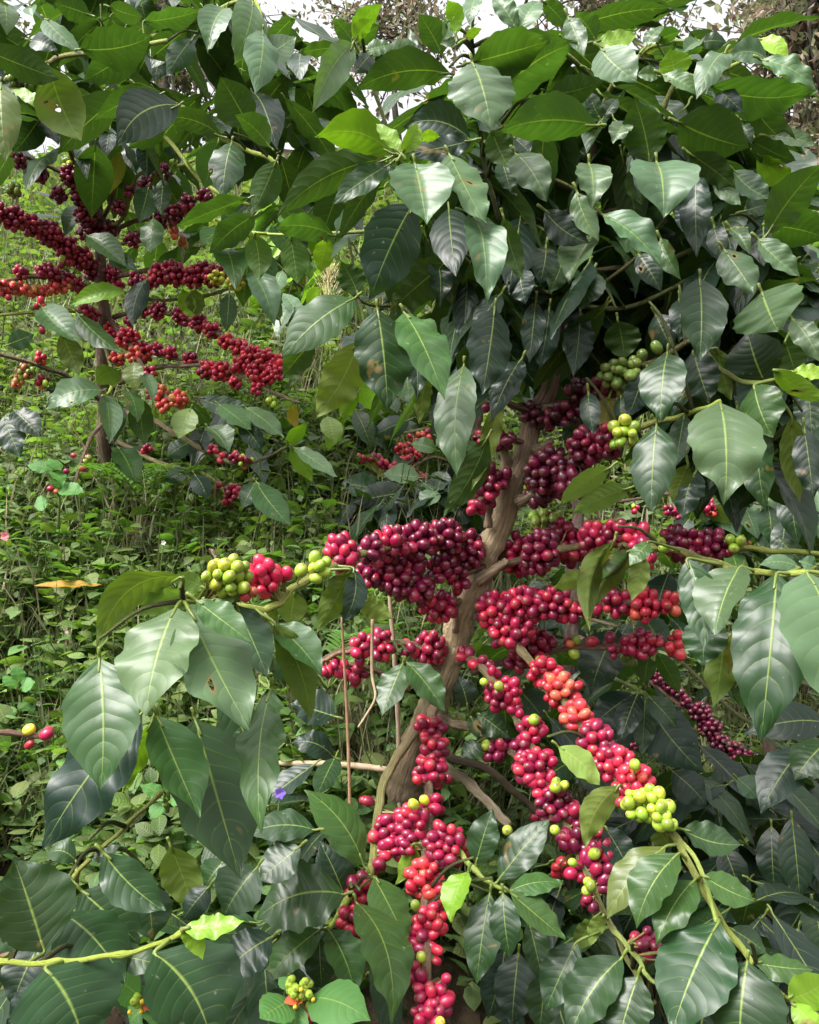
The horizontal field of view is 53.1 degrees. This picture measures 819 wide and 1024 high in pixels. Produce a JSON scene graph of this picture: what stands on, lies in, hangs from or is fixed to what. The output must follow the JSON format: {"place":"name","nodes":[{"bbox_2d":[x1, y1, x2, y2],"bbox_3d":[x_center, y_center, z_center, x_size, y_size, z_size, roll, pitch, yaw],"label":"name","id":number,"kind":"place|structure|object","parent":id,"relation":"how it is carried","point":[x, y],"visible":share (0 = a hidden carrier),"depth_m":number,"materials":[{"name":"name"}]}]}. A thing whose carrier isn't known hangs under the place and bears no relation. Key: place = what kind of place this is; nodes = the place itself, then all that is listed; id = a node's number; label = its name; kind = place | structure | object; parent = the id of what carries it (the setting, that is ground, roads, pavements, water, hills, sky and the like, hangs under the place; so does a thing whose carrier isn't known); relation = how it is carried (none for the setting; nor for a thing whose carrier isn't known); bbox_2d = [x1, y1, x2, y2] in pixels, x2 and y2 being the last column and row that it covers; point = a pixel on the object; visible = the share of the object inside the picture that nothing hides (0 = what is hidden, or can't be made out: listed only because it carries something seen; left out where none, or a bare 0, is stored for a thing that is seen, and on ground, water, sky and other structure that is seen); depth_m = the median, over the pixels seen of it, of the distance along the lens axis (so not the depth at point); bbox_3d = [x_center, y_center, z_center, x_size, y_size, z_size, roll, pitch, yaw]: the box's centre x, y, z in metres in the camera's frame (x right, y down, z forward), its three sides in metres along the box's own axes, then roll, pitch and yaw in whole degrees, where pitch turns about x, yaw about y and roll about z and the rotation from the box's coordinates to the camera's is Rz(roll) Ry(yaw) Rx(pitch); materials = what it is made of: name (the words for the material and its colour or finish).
{"place":"outdoors","nodes":[
{"label":"outdoors","id":0,"kind":"place"},
{"bbox_2d":[0,141,818,1023],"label":"hillside ground","id":1,"kind":"structure","parent":0,"point":[464,1012],"depth_m":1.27,"materials":[{"name":"green plant"}]},
{"bbox_2d":[2,666,35,727],"bbox_3d":[-0.617,0.295,1.292,0.057,0.104,0.040,0,0,34],"label":"broad leaved weed","id":2,"kind":"object","parent":1,"relation":"on","point":[17,676],"visible":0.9,"depth_m":1.29,"materials":[{"name":"green plant"}]},
{"bbox_2d":[43,673,48,709],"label":"wild flower","id":3,"kind":"object","parent":1,"relation":"on","point":[45,691],"visible":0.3,"depth_m":1.35,"materials":[{"name":"green plant"}]},
{"bbox_2d":[27,459,84,528],"bbox_3d":[-0.678,-0.034,1.567,0.102,0.137,0.056,0,0,28],"label":"broad leaved weed","id":4,"kind":"object","parent":1,"relation":"on","point":[58,479],"visible":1,"depth_m":1.57,"materials":[{"name":"green plant"}]},
{"bbox_2d":[117,972,157,1023],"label":"wild poinsettia","id":5,"kind":"object","parent":1,"relation":"on","point":[130,997],"visible":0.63,"depth_m":0.63,"materials":[{"name":"green plant"}]},
{"bbox_2d":[70,462,214,507],"bbox_3d":[-0.550,-0.052,1.709,0.288,0.093,0.242,0,0,0],"label":"fern","id":6,"kind":"object","parent":1,"relation":"on","point":[113,468],"visible":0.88,"depth_m":1.69,"materials":[{"name":"green plant"}]},
{"bbox_2d":[140,782,176,818],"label":"broad leaved weed","id":7,"kind":"object","parent":1,"relation":"on","point":[151,790],"visible":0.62,"depth_m":0.99,"materials":[{"name":"green plant"}]},
{"bbox_2d":[16,0,305,155],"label":"shade tree","id":8,"kind":"object","parent":1,"relation":"on","point":[184,80],"visible":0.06,"depth_m":12.02,"materials":[{"name":"green plant"}]},
{"bbox_2d":[160,540,165,570],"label":"wild flower","id":9,"kind":"object","parent":1,"relation":"on","point":[163,542],"visible":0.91,"depth_m":1.62,"materials":[{"name":"white plant"}]},
{"bbox_2d":[0,689,343,1023],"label":"coffee shrub","id":10,"kind":"object","parent":1,"relation":"on","point":[62,962],"visible":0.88,"depth_m":0.60,"materials":[{"name":"green plant"}]},
{"bbox_2d":[0,0,368,525],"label":"coffee tree","id":11,"kind":"object","parent":1,"relation":"on","point":[125,133],"visible":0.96,"depth_m":1.60,"materials":[{"name":"green plant"}]},
{"bbox_2d":[287,404,298,426],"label":"withered leaf","id":12,"kind":"object","parent":11,"relation":"hanging from","point":[292,416],"visible":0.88,"depth_m":1.91,"materials":[{"name":"yellow plant"}]},
{"bbox_2d":[221,197,371,339],"bbox_3d":[-0.443,-1.031,3.282,0.624,1.126,1.290,0,0,0],"label":"coffee tree","id":13,"kind":"object","parent":1,"relation":"on","point":[292,303],"visible":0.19,"depth_m":3.14,"materials":[{"name":"green plant"}]},
{"bbox_2d":[303,993,313,1023],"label":"coffee sprig","id":14,"kind":"object","parent":1,"relation":"on","point":[305,1002],"visible":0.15,"depth_m":0.78,"materials":[{"name":"green plant"}]},
{"bbox_2d":[259,975,370,1023],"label":"wild poinsettia","id":15,"kind":"object","parent":1,"relation":"on","point":[339,1001],"visible":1,"depth_m":0.65,"materials":[{"name":"green plant"}]},
{"bbox_2d":[0,375,631,1023],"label":"weeds","id":16,"kind":"object","parent":1,"relation":"on","point":[144,841],"visible":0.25,"depth_m":1.42,"materials":[{"name":"green plant"}]},
{"bbox_2d":[0,531,8,586],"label":"wild flower","id":17,"kind":"object","parent":16,"relation":"on","point":[4,536],"visible":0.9,"depth_m":1.62,"materials":[{"name":"pink plant"}]},
{"bbox_2d":[62,628,69,645],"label":"dead leaf","id":18,"kind":"object","parent":16,"relation":"on","point":[66,632],"visible":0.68,"depth_m":1.44,"materials":[{"name":"beige plant"}]},
{"bbox_2d":[34,580,101,586],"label":"fallen leaf","id":19,"kind":"object","parent":16,"relation":"on","point":[77,583],"visible":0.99,"depth_m":1.49,"materials":[{"name":"yellow plant"}]},
{"bbox_2d":[208,548,216,559],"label":"dead leaf","id":20,"kind":"object","parent":16,"relation":"on","point":[212,552],"visible":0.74,"depth_m":1.59,"materials":[{"name":"brown plant"}]},
{"bbox_2d":[274,788,285,844],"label":"wild flower","id":21,"kind":"object","parent":16,"relation":"on","point":[280,793],"visible":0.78,"depth_m":0.99,"materials":[{"name":"purple plant"}]},
{"bbox_2d":[278,760,386,771],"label":"dry branch","id":22,"kind":"object","parent":16,"relation":"on","point":[366,767],"visible":0.39,"depth_m":1.09,"materials":[{"name":"beige wood"}]},
{"bbox_2d":[301,258,342,353],"bbox_3d":[-0.295,-0.743,2.902,0.193,0.378,0.155,0,0,0],"label":"grass plume","id":23,"kind":"object","parent":1,"relation":"on","point":[326,290],"depth_m":2.89,"materials":[{"name":"yellow plant"}]},
{"bbox_2d":[273,629,401,689],"bbox_3d":[-0.118,0.215,1.153,0.231,0.075,0.188,0,0,0],"label":"fern","id":24,"kind":"object","parent":1,"relation":"on","point":[351,659],"visible":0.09,"depth_m":1.20,"materials":[{"name":"green plant"}]},
{"bbox_2d":[341,617,351,805],"bbox_3d":[-0.071,0.259,0.940,0.006,0.283,0.044,0,0,9],"label":"dry stalk","id":25,"kind":"object","parent":1,"relation":"on","point":[347,721],"visible":0.62,"depth_m":0.94,"materials":[{"name":"brown wood"}]},
{"bbox_2d":[326,568,426,608],"bbox_3d":[-0.039,0.119,1.213,0.212,0.069,0.176,0,0,0],"label":"fern","id":26,"kind":"object","parent":1,"relation":"on","point":[370,592],"visible":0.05,"depth_m":1.22,"materials":[{"name":"green plant"}]},
{"bbox_2d":[388,525,400,806],"bbox_3d":[-0.018,0.256,1.071,0.010,0.480,0.067,0,0,13],"label":"dry stalk","id":27,"kind":"object","parent":1,"relation":"on","point":[397,704],"visible":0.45,"depth_m":1.06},
{"bbox_2d":[306,0,493,145],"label":"shade tree","id":28,"kind":"object","parent":1,"relation":"on","point":[410,16],"visible":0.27,"depth_m":10.88,"materials":[{"name":"green plant"}]},
{"bbox_2d":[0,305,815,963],"bbox_3d":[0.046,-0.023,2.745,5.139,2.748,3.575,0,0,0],"label":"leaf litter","id":29,"kind":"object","parent":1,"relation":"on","point":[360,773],"visible":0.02,"depth_m":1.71,"materials":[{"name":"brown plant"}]},
{"bbox_2d":[308,377,546,540],"bbox_3d":[0.056,-0.163,2.005,0.652,0.608,0.768,0,0,0],"label":"coffee tree","id":30,"kind":"object","parent":1,"relation":"on","point":[428,493],"visible":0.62,"depth_m":1.82,"materials":[{"name":"green plant"}]},
{"bbox_2d":[42,0,818,1023],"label":"coffee tree","id":31,"kind":"object","parent":1,"relation":"on","point":[510,250],"visible":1,"depth_m":0.82,"materials":[{"name":"green plant"}]},
{"bbox_2d":[358,619,376,727],"bbox_3d":[-0.048,0.183,0.935,0.022,0.124,0.014,0,0,0],"label":"dry stalk","id":32,"kind":"object","parent":31,"relation":"hanging from","point":[371,666],"visible":0.96,"depth_m":0.94,"materials":[{"name":"beige wood"}]},
{"bbox_2d":[510,0,705,45],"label":"shade tree","id":33,"kind":"object","parent":1,"relation":"on","point":[584,5],"visible":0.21,"depth_m":10.52,"materials":[{"name":"grey plant"}]},
{"bbox_2d":[456,492,818,1023],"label":"coffee tree","id":34,"kind":"object","parent":1,"relation":"on","point":[783,844],"visible":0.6,"depth_m":1.14,"materials":[{"name":"green plant"}]},
{"bbox_2d":[664,244,818,822],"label":"coffee tree","id":35,"kind":"object","parent":1,"relation":"on","point":[775,525],"visible":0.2,"depth_m":2.08,"materials":[{"name":"green plant"}]},
{"bbox_2d":[684,0,818,164],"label":"shade tree","id":36,"kind":"object","parent":1,"relation":"on","point":[801,38],"visible":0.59,"depth_m":8.24,"materials":[{"name":"green plant"}]},
{"bbox_2d":[750,71,818,156],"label":"shade tree","id":37,"kind":"object","parent":1,"relation":"on","point":[804,131],"depth_m":11.24,"materials":[{"name":"brown plant"}]},
{"bbox_2d":[4,0,818,158],"label":"sky","id":38,"kind":"structure","parent":0,"point":[489,24],"materials":[{"name":"white"}]}
]}

